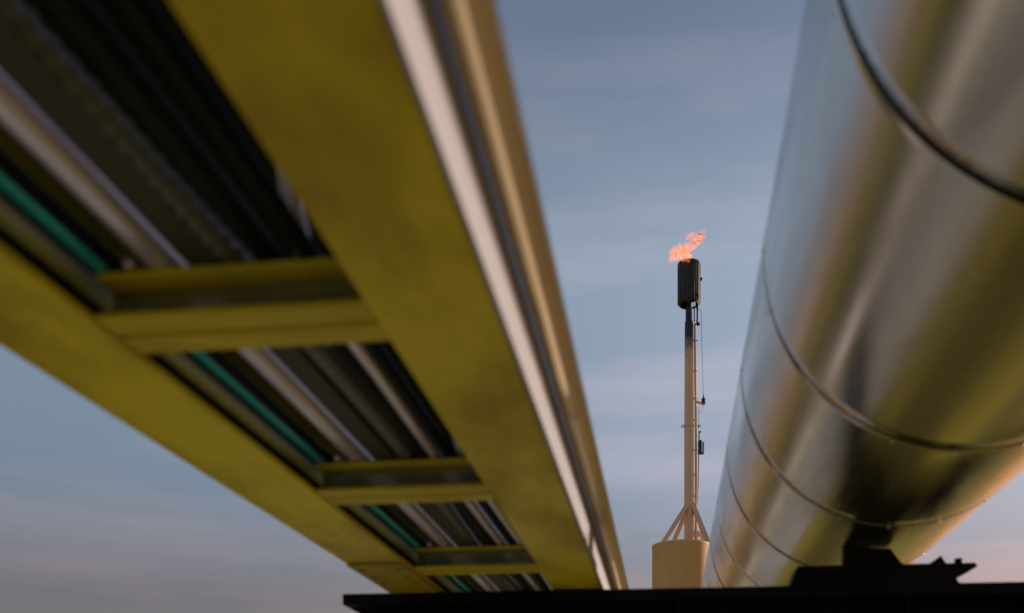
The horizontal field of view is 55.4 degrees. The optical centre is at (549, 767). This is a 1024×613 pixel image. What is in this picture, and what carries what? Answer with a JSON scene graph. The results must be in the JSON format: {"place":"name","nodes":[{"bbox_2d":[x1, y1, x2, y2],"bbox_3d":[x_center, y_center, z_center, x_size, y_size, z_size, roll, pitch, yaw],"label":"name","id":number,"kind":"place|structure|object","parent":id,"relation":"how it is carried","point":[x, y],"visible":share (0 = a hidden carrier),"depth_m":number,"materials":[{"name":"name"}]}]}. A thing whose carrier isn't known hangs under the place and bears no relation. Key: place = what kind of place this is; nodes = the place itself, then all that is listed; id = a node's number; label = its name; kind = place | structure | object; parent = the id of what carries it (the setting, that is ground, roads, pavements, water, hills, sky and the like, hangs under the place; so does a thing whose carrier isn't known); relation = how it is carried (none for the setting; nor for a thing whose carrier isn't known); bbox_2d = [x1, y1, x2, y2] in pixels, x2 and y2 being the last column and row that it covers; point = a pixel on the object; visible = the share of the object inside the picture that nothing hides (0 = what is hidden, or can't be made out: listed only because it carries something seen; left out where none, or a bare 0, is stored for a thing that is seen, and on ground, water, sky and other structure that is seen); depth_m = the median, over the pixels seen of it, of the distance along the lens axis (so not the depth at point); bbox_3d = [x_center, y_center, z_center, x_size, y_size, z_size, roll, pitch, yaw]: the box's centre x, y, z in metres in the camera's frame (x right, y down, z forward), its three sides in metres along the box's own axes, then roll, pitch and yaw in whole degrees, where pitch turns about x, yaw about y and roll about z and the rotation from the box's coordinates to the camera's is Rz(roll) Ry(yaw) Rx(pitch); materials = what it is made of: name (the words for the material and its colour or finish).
{"place":"outdoors","nodes":[
{"label":"outdoors","id":0,"kind":"place"},
{"bbox_2d":[0,0,1023,612],"label":"sky","id":1,"kind":"structure","parent":0,"point":[654,128],"materials":[{"name":"blue"}]},
{"label":"ground","id":2,"kind":"structure","parent":0,"visible":0},
{"bbox_2d":[652,258,709,587],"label":"flare stack","id":3,"kind":"object","parent":2,"relation":"on","point":[678,563],"visible":0.94,"depth_m":44.67,"materials":[{"name":"beige paint"}]},
{"bbox_2d":[343,582,1023,612],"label":"support beam","id":4,"kind":"structure","parent":2,"relation":"on","point":[993,597],"depth_m":3.80,"materials":[{"name":"black metal"}]},
{"bbox_2d":[0,0,614,592],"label":"pipe bridge","id":5,"kind":"structure","parent":4,"relation":"on","point":[358,116],"depth_m":1.53,"materials":[{"name":"yellow paint"}]},
{"bbox_2d":[0,197,462,591],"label":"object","id":6,"kind":"object","parent":5,"relation":"on","point":[28,236],"visible":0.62,"depth_m":1.93,"materials":[{"name":"paint"}]},
{"bbox_2d":[0,148,471,591],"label":"teal pipe","id":7,"kind":"object","parent":5,"relation":"on","point":[26,203],"visible":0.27,"depth_m":1.85,"materials":[{"name":"metal"}]},
{"bbox_2d":[0,149,478,591],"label":"power cable","id":8,"kind":"object","parent":5,"relation":"attached to","point":[19,177],"visible":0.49,"depth_m":1.51,"materials":[{"name":"black plastic"}]},
{"bbox_2d":[0,70,499,591],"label":"pink pipe","id":9,"kind":"object","parent":5,"relation":"on","point":[30,126],"visible":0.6,"depth_m":1.42,"materials":[{"name":"metal"}]},
{"bbox_2d":[0,0,522,590],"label":"ribbed conduit","id":10,"kind":"object","parent":5,"relation":"on","point":[190,208],"visible":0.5,"depth_m":1.33,"materials":[{"name":"grey plastic"}]},
{"bbox_2d":[21,0,549,590],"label":"walkway deck","id":11,"kind":"structure","parent":5,"relation":"on","point":[115,14],"depth_m":1.69,"materials":[{"name":"black metal"}]},
{"bbox_2d":[276,166,541,590],"bbox_3d":[0.312,-0.951,7.282,0.059,0.344,11.789,0,0,7],"label":"pale conduit","id":12,"kind":"object","parent":11,"relation":"hanging from","point":[362,355],"visible":0.29,"depth_m":2.08,"materials":[{"name":"grey metal"}]},
{"bbox_2d":[452,435,552,589],"bbox_3d":[0.428,-0.951,7.760,0.046,0.343,11.022,0,0,7],"label":"white conduit","id":13,"kind":"object","parent":11,"relation":"attached to","point":[493,504],"visible":0.17,"depth_m":3.04,"materials":[{"name":"paint"}]},
{"bbox_2d":[47,0,533,590],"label":"power cable","id":14,"kind":"object","parent":5,"relation":"on","point":[97,34],"visible":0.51,"depth_m":1.25,"materials":[{"name":"black plastic"}]},
{"bbox_2d":[117,0,549,589],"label":"power cable","id":15,"kind":"object","parent":5,"relation":"attached to","point":[159,36],"visible":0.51,"depth_m":1.26,"materials":[{"name":"black plastic"}]},
{"bbox_2d":[437,0,628,588],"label":"tan pipe","id":16,"kind":"object","parent":5,"relation":"attached to","point":[475,32],"visible":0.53,"depth_m":1.43,"materials":[{"name":"beige metal"}]},
{"bbox_2d":[788,544,976,585],"bbox_3d":[1.280,-0.781,3.787,0.692,0.171,0.140,0,0,6],"label":"pipe saddle","id":17,"kind":"object","parent":4,"relation":"on","point":[862,566],"visible":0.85,"depth_m":3.73,"materials":[{"name":"black metal"}]},
{"bbox_2d":[701,0,1023,587],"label":"insulated pipe","id":18,"kind":"object","parent":17,"relation":"on","point":[879,400],"visible":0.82,"depth_m":2.11,"materials":[{"name":"metal"}]}
]}

